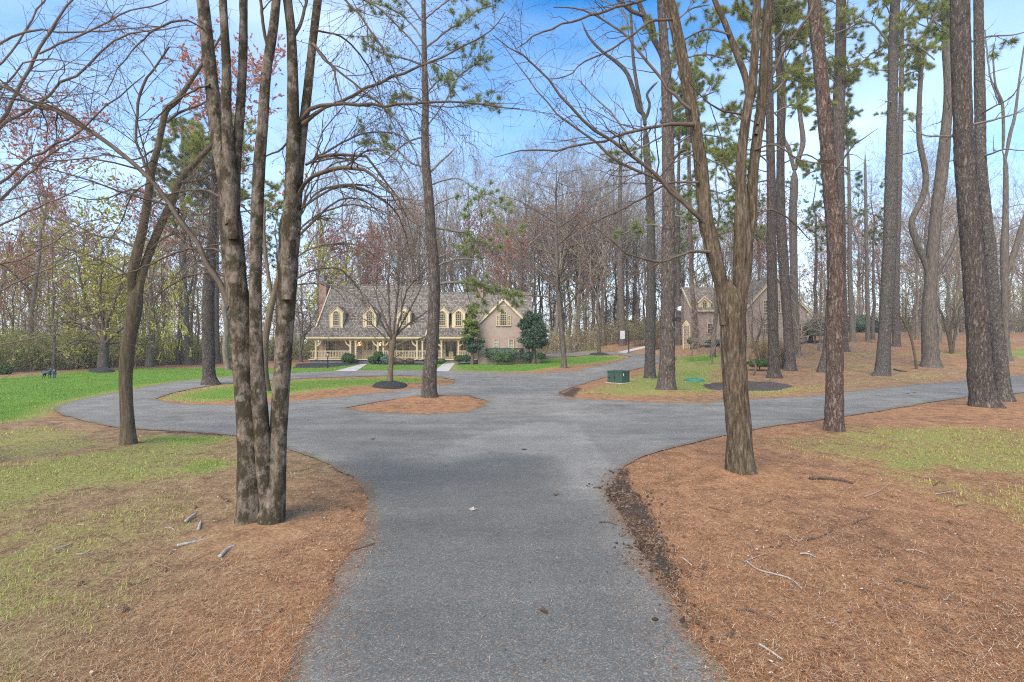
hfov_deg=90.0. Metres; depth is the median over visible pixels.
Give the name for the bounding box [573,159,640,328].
woodland tree
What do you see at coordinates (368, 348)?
door
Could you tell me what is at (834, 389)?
pine tree
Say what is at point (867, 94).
sky
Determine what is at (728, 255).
woodland tree
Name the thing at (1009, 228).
woodland tree
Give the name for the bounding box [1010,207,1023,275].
woodland tree
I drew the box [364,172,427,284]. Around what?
woodland tree
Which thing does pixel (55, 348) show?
woodland tree
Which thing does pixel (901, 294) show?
woodland tree
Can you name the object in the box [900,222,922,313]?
woodland tree
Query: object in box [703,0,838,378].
pine tree
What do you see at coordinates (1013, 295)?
woodland tree
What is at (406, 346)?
window
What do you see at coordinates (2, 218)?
woodland tree
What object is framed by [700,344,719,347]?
mulch bed
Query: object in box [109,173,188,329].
woodland tree
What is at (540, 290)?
woodland tree
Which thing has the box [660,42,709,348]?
pine tree
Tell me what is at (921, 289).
woodland tree
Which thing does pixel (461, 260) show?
woodland tree
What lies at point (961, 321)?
woodland tree
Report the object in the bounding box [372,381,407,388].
mulch mound
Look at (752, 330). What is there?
woodland tree
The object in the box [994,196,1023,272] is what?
woodland tree
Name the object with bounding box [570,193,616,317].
woodland tree
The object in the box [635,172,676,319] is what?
woodland tree
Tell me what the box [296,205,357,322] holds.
woodland tree
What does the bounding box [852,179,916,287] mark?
woodland tree
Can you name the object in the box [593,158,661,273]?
woodland tree
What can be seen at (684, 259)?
woodland tree
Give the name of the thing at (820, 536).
stick
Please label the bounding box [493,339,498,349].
window
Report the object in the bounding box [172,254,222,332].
woodland tree
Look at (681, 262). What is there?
woodland tree
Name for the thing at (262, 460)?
maple tree
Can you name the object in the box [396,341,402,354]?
window
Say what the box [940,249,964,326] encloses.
woodland tree
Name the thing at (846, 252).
woodland tree
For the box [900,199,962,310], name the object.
woodland tree
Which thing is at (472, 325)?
evergreen tree
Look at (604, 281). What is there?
woodland tree
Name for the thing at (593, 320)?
woodland tree
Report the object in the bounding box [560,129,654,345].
woodland tree
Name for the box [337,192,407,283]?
woodland tree
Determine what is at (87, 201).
woodland tree
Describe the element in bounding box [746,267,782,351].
woodland tree
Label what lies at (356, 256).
woodland tree
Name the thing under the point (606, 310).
woodland tree
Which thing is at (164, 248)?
woodland tree
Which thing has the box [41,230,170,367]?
bare tree
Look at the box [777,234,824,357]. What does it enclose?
woodland tree
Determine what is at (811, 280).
woodland tree
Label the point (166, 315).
woodland tree
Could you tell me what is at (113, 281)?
woodland tree
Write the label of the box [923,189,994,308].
woodland tree
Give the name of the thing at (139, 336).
woodland tree
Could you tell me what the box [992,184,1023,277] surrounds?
woodland tree
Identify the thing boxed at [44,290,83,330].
woodland tree
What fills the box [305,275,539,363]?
brick house
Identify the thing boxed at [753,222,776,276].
woodland tree
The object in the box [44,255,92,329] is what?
woodland tree
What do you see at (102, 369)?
mulch mound
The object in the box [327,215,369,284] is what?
woodland tree
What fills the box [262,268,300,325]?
woodland tree
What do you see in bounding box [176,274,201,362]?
woodland tree
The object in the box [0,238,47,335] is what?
woodland tree
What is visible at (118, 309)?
woodland tree
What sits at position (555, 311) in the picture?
woodland tree
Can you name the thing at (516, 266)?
woodland tree
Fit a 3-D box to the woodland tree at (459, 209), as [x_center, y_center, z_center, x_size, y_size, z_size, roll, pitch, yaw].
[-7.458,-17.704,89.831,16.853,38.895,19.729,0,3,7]
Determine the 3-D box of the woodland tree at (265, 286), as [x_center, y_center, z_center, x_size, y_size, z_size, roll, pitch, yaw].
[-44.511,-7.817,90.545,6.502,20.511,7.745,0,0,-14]
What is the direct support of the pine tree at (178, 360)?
on the ground at (224, 530)
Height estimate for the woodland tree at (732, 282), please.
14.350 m
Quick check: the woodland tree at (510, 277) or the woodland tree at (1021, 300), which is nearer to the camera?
the woodland tree at (1021, 300)
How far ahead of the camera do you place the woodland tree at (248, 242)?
65.15 m
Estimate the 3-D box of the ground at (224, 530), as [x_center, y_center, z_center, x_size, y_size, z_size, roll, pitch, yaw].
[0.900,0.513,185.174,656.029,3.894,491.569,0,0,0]
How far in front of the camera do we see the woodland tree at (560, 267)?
76.30 m
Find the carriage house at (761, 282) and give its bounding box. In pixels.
[675,275,810,345]
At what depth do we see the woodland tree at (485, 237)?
79.91 m
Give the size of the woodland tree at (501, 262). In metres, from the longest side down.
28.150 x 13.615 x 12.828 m
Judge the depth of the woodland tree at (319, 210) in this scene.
73.36 m
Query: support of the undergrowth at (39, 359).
on the ground at (224, 530)
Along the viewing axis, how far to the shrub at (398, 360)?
52.33 m
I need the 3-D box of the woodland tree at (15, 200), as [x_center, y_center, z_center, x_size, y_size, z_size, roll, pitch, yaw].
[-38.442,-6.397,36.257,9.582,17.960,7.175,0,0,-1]
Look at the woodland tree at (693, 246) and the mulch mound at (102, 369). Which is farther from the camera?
the woodland tree at (693, 246)
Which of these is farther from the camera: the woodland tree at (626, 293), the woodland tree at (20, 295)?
the woodland tree at (626, 293)
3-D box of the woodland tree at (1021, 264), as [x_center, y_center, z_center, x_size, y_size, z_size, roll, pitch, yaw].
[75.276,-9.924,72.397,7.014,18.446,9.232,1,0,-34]
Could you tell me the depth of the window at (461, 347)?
56.10 m
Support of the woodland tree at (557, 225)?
on the ground at (224, 530)
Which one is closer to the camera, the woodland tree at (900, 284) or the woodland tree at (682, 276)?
the woodland tree at (900, 284)
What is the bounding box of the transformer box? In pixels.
[605,370,631,383]
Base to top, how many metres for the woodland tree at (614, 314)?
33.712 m
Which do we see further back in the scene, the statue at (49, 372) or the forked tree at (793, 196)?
the forked tree at (793, 196)
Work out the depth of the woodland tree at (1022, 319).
92.52 m
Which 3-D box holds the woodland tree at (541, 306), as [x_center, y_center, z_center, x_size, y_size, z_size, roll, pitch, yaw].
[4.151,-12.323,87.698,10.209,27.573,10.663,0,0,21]
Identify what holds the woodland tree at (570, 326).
on the ground at (224, 530)
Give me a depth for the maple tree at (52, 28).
9.13 m
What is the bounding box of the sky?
[0,0,1023,343]
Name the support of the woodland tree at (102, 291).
on the ground at (224, 530)
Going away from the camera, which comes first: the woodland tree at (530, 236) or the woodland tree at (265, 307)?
the woodland tree at (265, 307)
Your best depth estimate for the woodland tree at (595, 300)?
93.94 m
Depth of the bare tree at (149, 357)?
46.67 m
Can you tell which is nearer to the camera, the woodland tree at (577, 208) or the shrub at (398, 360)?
the shrub at (398, 360)
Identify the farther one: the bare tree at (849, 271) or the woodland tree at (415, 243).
the woodland tree at (415, 243)
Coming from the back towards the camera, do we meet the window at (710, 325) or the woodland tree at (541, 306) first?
the woodland tree at (541, 306)
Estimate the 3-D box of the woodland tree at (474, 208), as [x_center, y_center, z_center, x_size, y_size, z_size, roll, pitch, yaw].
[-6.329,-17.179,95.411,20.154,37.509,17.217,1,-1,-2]
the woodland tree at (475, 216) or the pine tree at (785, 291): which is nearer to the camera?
the pine tree at (785, 291)
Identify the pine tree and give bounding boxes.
[142,112,207,364]
[155,111,284,386]
[155,130,207,364]
[194,150,242,363]
[347,0,528,397]
[559,0,676,378]
[600,0,762,389]
[659,77,702,345]
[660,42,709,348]
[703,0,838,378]
[720,0,852,370]
[801,0,948,372]
[807,0,878,431]
[809,0,948,375]
[809,61,869,351]
[873,0,934,346]
[902,0,1023,408]
[916,0,1023,401]
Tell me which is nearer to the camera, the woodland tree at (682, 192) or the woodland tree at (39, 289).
the woodland tree at (39, 289)
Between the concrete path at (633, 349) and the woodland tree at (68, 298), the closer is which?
the woodland tree at (68, 298)
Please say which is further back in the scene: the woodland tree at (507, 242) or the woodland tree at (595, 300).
the woodland tree at (595, 300)
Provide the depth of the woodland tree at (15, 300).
55.47 m
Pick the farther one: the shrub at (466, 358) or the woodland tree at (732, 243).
the woodland tree at (732, 243)
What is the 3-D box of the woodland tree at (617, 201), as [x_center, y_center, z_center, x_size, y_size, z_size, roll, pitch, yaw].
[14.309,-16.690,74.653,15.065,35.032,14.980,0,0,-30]
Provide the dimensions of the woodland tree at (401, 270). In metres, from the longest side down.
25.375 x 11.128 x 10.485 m
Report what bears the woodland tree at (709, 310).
on the ground at (224, 530)
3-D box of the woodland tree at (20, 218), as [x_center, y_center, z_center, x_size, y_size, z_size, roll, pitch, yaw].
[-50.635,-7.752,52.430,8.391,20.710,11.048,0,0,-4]
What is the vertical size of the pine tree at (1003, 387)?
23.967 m
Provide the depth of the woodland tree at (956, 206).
77.22 m
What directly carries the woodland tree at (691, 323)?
on the ground at (224, 530)
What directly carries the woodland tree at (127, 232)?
on the ground at (224, 530)
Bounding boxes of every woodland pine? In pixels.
[263,199,303,359]
[645,199,699,344]
[691,156,746,356]
[716,171,766,241]
[754,179,766,280]
[785,168,851,341]
[852,178,884,339]
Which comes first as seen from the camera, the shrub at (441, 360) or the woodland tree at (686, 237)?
the shrub at (441, 360)
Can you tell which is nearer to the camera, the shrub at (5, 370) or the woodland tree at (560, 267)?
the shrub at (5, 370)
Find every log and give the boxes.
[177,538,205,546]
[184,512,196,522]
[218,544,235,557]
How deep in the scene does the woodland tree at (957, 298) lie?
74.04 m
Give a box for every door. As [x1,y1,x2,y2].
[362,340,376,358]
[444,340,457,358]
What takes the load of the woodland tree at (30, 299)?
on the ground at (224, 530)
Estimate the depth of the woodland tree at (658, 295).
101.37 m
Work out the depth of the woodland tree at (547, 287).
84.33 m
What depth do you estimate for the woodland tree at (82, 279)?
46.52 m
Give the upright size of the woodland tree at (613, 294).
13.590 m
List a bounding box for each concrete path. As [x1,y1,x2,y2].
[336,364,365,370]
[437,363,454,370]
[620,346,644,352]
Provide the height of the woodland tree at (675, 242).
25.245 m
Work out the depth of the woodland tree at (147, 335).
45.64 m
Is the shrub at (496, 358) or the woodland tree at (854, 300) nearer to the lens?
the shrub at (496, 358)
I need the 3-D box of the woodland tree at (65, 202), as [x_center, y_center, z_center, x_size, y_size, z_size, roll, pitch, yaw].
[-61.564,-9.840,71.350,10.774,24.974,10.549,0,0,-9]
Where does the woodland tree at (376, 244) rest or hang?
on the ground at (224, 530)
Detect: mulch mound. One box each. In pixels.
[88,367,114,372]
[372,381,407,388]
[589,352,608,355]
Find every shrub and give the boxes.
[0,365,13,374]
[341,352,355,362]
[367,355,377,363]
[372,351,384,362]
[380,354,388,363]
[394,358,404,363]
[405,358,415,363]
[438,358,446,363]
[454,355,462,361]
[462,354,470,363]
[491,354,502,364]
[501,354,512,364]
[522,352,533,363]
[536,353,545,358]
[611,312,660,345]
[655,331,659,349]
[687,337,693,349]
[704,339,719,343]
[747,336,779,359]
[766,337,803,368]
[848,314,878,331]
[870,320,878,332]
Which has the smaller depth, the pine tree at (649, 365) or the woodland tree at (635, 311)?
the pine tree at (649, 365)
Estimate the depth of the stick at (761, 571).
5.21 m
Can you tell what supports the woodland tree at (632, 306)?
on the ground at (224, 530)
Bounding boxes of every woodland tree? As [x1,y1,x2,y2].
[0,76,130,363]
[0,167,47,275]
[0,176,98,368]
[0,178,69,293]
[0,190,14,256]
[0,203,74,325]
[0,214,50,335]
[0,230,24,305]
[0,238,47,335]
[0,253,30,330]
[0,292,26,333]
[1,179,106,328]
[1,227,70,327]
[1,238,38,334]
[1,249,56,334]
[4,187,86,332]
[4,211,67,315]
[6,256,62,329]
[10,260,51,336]
[24,205,92,336]
[30,160,140,365]
[32,234,104,366]
[42,256,80,330]
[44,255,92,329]
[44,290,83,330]
[46,271,84,337]
[59,223,124,347]
[73,224,127,366]
[77,252,126,335]
[79,250,117,328]
[82,257,124,334]
[91,234,129,321]
[91,265,126,364]
[100,14,313,369]
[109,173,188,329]
[111,196,202,361]
[113,145,246,364]
[119,306,148,365]
[122,206,193,327]
[124,278,164,367]
[127,259,160,330]
[135,217,196,360]
[142,241,205,338]
[142,264,178,364]
[147,276,178,336]
[152,158,221,362]
[164,236,205,313]
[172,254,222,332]
[174,263,203,355]
[175,220,222,309]
[176,217,263,289]
[176,241,221,334]
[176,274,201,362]
[193,275,223,340]
[199,216,277,283]
[243,221,276,327]
[247,240,275,316]
[262,221,319,357]
[262,243,301,345]
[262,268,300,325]
[268,95,380,317]
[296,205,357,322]
[297,250,317,327]
[299,207,363,319]
[299,209,345,289]
[301,232,351,314]
[303,209,342,293]
[303,231,370,329]
[307,139,391,284]
[311,249,381,284]
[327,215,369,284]
[330,221,364,282]
[334,200,396,284]
[335,201,399,284]
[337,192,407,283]
[356,135,435,284]
[357,213,396,284]
[359,227,395,284]
[363,193,441,284]
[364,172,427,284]
[364,194,428,284]
[371,152,462,284]
[383,156,450,281]
[384,189,444,284]
[389,145,473,290]
[390,229,414,283]
[391,125,499,291]
[408,191,457,284]
[415,193,469,291]
[417,185,461,291]
[430,125,515,291]
[434,140,503,291]
[435,209,480,291]
[442,191,503,291]
[450,209,505,291]
[458,196,502,287]
[460,142,552,291]
[469,131,570,291]
[470,128,579,287]
[470,212,527,290]
[471,170,528,287]
[473,212,515,291]
[474,210,526,289]
[484,211,536,291]
[486,188,547,351]
[487,175,545,291]
[492,147,560,317]
[502,103,602,341]
[504,166,557,309]
[506,198,561,317]
[518,153,622,349]
[519,192,562,319]
[523,210,573,335]
[527,149,609,344]
[529,123,611,340]
[535,175,594,331]
[540,202,594,332]
[542,191,575,338]
[544,299,572,329]
[546,143,630,345]
[548,180,646,347]
[551,184,604,334]
[551,293,573,330]
[552,149,604,309]
[552,201,595,294]
[553,199,617,326]
[554,98,661,343]
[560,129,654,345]
[560,247,603,346]
[562,135,630,340]
[562,239,610,351]
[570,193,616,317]
[571,193,625,341]
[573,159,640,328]
[579,158,642,323]
[587,254,615,321]
[589,226,612,316]
[591,161,660,339]
[592,153,686,325]
[592,178,628,328]
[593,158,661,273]
[596,178,660,338]
[598,208,661,337]
[601,166,683,306]
[604,203,656,324]
[607,263,633,329]
[611,272,640,313]
[613,197,655,295]
[616,254,646,321]
[622,123,725,259]
[622,207,661,324]
[631,201,705,284]
[634,250,661,307]
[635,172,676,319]
[641,197,693,283]
[642,262,659,313]
[643,210,688,283]
[655,169,723,286]
[655,175,727,302]
[655,179,708,285]
[659,262,701,296]
[675,115,776,281]
[675,269,713,352]
[675,274,704,360]
[680,164,726,286]
[681,250,705,286]
[682,218,728,286]
[682,282,720,363]
[694,183,765,280]
[694,225,763,353]
[698,204,764,279]
[698,257,711,286]
[702,217,754,277]
[718,241,779,346]
[733,190,789,279]
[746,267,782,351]
[751,222,777,278]
[753,170,822,280]
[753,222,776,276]
[777,197,813,306]
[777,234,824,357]
[778,270,808,331]
[796,265,826,344]
[798,196,826,315]
[798,200,846,303]
[798,211,857,318]
[800,229,867,350]
[805,268,826,314]
[809,210,869,284]
[820,201,882,314]
[823,139,904,331]
[846,258,864,332]
[847,249,877,312]
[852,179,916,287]
[857,237,913,314]
[859,198,903,307]
[860,243,920,315]
[862,148,955,339]
[868,97,957,342]
[878,235,919,318]
[879,127,989,331]
[900,177,961,332]
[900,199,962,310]
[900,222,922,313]
[900,233,953,296]
[900,265,922,334]
[902,175,958,331]
[904,244,923,293]
[904,265,923,312]
[909,165,987,331]
[910,196,961,327]
[915,156,1001,264]
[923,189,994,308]
[926,187,1014,329]
[937,260,964,339]
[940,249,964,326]
[941,220,998,336]
[951,157,1023,326]
[989,142,1023,331]
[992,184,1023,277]
[993,201,1023,282]
[993,203,1023,331]
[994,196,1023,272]
[999,275,1023,315]
[1009,260,1022,326]
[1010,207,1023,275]
[1013,218,1023,324]
[1014,243,1023,302]
[1015,268,1023,312]
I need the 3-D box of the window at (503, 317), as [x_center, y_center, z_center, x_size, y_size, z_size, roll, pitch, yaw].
[-0.886,-2.356,52.925,0.900,1.591,0.130,0,0,0]
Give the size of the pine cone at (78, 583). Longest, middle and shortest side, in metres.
0.072 x 0.056 x 0.055 m
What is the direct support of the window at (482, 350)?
in the brick house at (499, 330)
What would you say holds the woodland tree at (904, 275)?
on the ground at (224, 530)
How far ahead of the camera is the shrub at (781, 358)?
39.16 m
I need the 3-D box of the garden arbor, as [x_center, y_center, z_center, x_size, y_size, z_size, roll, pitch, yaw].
[20.216,-0.721,59.400,0.960,3.372,0.160,0,0,0]
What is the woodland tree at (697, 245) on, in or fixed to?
on the ground at (224, 530)
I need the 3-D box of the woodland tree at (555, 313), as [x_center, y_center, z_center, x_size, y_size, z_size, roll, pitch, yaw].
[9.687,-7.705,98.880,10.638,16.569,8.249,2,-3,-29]
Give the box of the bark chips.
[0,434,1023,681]
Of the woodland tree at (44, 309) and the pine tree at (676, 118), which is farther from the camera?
the woodland tree at (44, 309)
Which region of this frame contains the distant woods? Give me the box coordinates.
[0,232,1023,340]
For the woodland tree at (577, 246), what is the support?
on the ground at (224, 530)
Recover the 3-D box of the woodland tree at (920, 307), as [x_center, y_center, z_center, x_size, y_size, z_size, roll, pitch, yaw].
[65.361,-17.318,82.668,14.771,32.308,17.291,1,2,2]
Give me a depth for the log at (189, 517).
6.79 m
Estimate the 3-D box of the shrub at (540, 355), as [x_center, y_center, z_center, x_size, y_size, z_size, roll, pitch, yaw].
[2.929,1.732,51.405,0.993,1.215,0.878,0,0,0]
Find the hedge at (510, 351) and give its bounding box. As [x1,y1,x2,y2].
[484,347,522,357]
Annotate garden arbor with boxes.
[682,320,689,348]
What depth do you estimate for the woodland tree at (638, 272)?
87.23 m
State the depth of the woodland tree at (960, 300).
55.05 m
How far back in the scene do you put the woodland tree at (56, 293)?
86.12 m
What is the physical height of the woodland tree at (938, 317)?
28.382 m
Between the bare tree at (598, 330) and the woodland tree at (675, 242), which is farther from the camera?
the woodland tree at (675, 242)
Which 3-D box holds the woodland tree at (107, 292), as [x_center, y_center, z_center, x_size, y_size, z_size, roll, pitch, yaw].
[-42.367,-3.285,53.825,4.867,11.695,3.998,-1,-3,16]
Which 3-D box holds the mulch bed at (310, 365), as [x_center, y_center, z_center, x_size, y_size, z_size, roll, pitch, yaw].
[-19.044,2.341,50.817,6.845,0.159,11.431,0,0,0]
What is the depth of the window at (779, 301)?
59.93 m
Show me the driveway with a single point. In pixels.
(574, 437)
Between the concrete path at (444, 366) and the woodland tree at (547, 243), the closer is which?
the concrete path at (444, 366)
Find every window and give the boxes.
[325,341,336,354]
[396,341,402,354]
[403,341,409,354]
[459,341,463,354]
[479,339,484,352]
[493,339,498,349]
[496,315,498,325]
[499,311,507,325]
[508,315,510,325]
[508,339,513,347]
[707,323,712,333]
[763,300,766,312]
[778,300,781,312]
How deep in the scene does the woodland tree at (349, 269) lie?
80.52 m
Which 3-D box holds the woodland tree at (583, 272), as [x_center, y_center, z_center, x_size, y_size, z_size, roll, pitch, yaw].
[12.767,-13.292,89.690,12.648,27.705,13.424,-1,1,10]
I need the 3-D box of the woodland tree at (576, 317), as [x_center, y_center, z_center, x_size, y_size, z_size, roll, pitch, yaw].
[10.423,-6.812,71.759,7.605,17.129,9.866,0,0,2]
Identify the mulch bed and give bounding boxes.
[293,363,358,367]
[375,363,443,364]
[457,357,548,364]
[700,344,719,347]
[701,381,792,390]
[800,340,821,344]
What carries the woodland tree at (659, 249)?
on the ground at (224, 530)
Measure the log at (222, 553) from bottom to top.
0.045 m
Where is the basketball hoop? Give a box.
[620,331,628,352]
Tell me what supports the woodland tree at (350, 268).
on the ground at (224, 530)
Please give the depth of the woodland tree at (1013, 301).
96.81 m
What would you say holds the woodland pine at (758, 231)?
on the ground at (224, 530)
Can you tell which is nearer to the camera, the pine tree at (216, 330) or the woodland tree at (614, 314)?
the pine tree at (216, 330)
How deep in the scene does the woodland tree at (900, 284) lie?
77.08 m
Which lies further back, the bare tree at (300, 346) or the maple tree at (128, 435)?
the bare tree at (300, 346)
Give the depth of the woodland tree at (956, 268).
67.71 m
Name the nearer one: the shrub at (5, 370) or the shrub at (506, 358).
the shrub at (5, 370)
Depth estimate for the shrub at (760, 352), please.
45.74 m
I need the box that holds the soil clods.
[586,468,747,642]
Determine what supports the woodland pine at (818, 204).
on the ground at (224, 530)
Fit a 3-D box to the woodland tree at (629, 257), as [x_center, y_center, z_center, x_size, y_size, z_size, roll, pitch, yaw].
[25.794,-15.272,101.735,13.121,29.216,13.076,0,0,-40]
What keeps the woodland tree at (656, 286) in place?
on the ground at (224, 530)
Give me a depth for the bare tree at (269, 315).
24.42 m
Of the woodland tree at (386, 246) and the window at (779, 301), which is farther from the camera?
the woodland tree at (386, 246)
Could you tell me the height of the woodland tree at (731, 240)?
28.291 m
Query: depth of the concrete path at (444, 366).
45.71 m
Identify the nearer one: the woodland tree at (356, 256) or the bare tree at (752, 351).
the bare tree at (752, 351)
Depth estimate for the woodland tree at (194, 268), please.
50.37 m
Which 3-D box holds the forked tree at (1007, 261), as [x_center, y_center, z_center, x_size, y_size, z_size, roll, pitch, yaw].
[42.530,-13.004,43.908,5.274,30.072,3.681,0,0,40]
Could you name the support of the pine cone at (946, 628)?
on the fallen pine needles
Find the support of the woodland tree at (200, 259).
on the ground at (224, 530)
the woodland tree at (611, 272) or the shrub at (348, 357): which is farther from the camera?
the woodland tree at (611, 272)
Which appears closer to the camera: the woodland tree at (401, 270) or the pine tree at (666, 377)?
the pine tree at (666, 377)
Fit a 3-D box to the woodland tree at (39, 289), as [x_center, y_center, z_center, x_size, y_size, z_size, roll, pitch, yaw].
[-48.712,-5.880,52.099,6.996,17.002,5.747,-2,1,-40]
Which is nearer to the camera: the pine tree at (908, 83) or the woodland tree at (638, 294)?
the pine tree at (908, 83)
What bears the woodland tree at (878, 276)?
on the ground at (224, 530)
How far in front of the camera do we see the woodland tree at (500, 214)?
97.96 m
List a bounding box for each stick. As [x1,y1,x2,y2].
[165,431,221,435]
[736,608,780,622]
[746,560,805,588]
[758,643,783,659]
[805,530,832,539]
[809,473,853,483]
[893,577,927,588]
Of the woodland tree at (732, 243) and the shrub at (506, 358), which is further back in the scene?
the woodland tree at (732, 243)
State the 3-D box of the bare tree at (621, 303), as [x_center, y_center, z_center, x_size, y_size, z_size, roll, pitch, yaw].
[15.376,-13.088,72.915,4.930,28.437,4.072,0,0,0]
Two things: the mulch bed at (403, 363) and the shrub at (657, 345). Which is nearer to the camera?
the mulch bed at (403, 363)
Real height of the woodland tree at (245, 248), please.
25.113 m
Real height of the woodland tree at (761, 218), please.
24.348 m
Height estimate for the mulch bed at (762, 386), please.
0.208 m
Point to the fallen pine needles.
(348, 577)
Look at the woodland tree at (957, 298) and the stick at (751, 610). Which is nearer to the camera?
the stick at (751, 610)
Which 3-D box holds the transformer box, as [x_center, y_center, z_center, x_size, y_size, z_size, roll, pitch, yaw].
[6.095,2.064,29.300,1.120,0.790,1.040,0,0,41]
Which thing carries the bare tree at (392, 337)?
on the mulch mound at (390, 385)
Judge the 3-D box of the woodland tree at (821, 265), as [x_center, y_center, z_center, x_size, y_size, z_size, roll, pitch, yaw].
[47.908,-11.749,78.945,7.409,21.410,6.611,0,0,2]
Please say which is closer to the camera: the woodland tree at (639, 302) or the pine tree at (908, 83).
the pine tree at (908, 83)
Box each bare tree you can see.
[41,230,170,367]
[102,237,191,366]
[159,123,411,390]
[275,296,327,361]
[347,224,442,380]
[480,131,624,367]
[572,271,616,352]
[609,154,635,345]
[746,300,767,375]
[845,125,869,342]
[852,156,882,341]
[892,281,926,368]
[937,263,963,353]
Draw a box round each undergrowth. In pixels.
[0,323,318,371]
[530,311,1023,354]
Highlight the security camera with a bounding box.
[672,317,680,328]
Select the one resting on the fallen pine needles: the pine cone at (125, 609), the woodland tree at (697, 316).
the pine cone at (125, 609)
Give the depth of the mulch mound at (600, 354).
60.91 m
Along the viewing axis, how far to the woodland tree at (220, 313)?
56.69 m
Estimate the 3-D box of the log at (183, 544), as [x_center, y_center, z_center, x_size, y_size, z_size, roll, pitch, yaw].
[-3.748,2.357,5.998,0.298,0.036,0.038,0,0,-41]
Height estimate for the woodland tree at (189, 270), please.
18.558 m
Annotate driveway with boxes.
[54,351,1023,681]
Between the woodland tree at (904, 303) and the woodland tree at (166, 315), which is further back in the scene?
the woodland tree at (904, 303)
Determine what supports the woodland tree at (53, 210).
on the ground at (224, 530)
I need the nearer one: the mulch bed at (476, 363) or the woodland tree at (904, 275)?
the mulch bed at (476, 363)
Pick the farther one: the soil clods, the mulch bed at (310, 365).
the mulch bed at (310, 365)
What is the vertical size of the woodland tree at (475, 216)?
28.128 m
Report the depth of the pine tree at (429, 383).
20.85 m
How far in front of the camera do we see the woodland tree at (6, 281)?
41.41 m
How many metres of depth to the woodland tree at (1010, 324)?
88.33 m
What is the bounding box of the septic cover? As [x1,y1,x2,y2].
[683,378,704,381]
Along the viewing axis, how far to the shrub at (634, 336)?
68.74 m
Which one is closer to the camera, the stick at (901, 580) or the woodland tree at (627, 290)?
the stick at (901, 580)
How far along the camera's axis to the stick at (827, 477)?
8.77 m
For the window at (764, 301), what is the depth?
59.93 m
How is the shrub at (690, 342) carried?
on the ground at (224, 530)
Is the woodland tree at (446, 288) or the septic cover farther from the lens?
the woodland tree at (446, 288)
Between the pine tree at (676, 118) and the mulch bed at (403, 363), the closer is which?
the mulch bed at (403, 363)
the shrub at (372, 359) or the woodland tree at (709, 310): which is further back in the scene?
the shrub at (372, 359)
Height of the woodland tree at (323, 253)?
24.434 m
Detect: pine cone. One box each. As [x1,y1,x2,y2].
[75,580,84,585]
[120,607,129,612]
[942,626,951,632]
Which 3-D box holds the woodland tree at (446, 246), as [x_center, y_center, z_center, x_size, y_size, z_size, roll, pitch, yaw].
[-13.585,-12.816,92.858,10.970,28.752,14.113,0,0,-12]
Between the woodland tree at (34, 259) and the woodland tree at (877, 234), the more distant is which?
the woodland tree at (877, 234)
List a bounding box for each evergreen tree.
[461,304,485,364]
[515,310,549,363]
[802,320,824,343]
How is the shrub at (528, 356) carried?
on the ground at (224, 530)
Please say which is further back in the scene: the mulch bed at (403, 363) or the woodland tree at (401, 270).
the woodland tree at (401, 270)
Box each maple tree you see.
[0,0,237,421]
[0,0,254,445]
[0,0,594,525]
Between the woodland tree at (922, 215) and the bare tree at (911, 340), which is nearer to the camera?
the bare tree at (911, 340)
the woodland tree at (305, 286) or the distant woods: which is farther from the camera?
the distant woods
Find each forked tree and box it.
[442,0,880,474]
[777,10,808,355]
[899,0,1004,367]
[984,17,1023,360]
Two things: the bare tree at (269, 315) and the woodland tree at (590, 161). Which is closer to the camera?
the bare tree at (269, 315)
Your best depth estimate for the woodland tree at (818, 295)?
92.99 m
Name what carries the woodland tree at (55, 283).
on the ground at (224, 530)
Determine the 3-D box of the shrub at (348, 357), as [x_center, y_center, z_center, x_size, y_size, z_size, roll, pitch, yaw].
[-16.919,1.811,53.016,1.514,1.329,1.539,0,0,0]
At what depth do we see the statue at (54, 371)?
32.75 m
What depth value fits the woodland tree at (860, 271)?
81.78 m
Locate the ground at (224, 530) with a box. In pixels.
[0,332,1023,681]
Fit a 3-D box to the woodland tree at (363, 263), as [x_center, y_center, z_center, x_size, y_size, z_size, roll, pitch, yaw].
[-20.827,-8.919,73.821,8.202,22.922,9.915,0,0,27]
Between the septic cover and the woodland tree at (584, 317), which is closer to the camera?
the septic cover
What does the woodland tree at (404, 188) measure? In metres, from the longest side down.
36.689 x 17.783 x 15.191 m
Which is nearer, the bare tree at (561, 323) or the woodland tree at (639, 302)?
the bare tree at (561, 323)
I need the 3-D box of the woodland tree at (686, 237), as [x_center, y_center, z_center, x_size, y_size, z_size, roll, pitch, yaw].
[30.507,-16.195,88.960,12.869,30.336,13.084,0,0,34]
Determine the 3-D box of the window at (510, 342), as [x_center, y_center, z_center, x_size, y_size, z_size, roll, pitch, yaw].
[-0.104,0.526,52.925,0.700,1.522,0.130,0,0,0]
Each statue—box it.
[41,368,52,377]
[52,367,56,377]
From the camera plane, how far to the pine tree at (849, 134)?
50.79 m
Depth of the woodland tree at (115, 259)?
84.74 m
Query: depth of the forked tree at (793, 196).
48.53 m
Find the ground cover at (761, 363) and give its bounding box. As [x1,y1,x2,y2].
[746,359,767,370]
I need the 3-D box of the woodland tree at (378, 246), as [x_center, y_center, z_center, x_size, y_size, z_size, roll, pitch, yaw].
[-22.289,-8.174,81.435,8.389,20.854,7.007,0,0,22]
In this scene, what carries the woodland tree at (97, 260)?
on the ground at (224, 530)
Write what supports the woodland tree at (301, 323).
on the ground at (224, 530)
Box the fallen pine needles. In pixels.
[0,421,1023,681]
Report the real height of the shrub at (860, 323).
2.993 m
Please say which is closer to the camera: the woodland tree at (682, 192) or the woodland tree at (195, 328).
the woodland tree at (195, 328)
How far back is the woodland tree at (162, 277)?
75.86 m

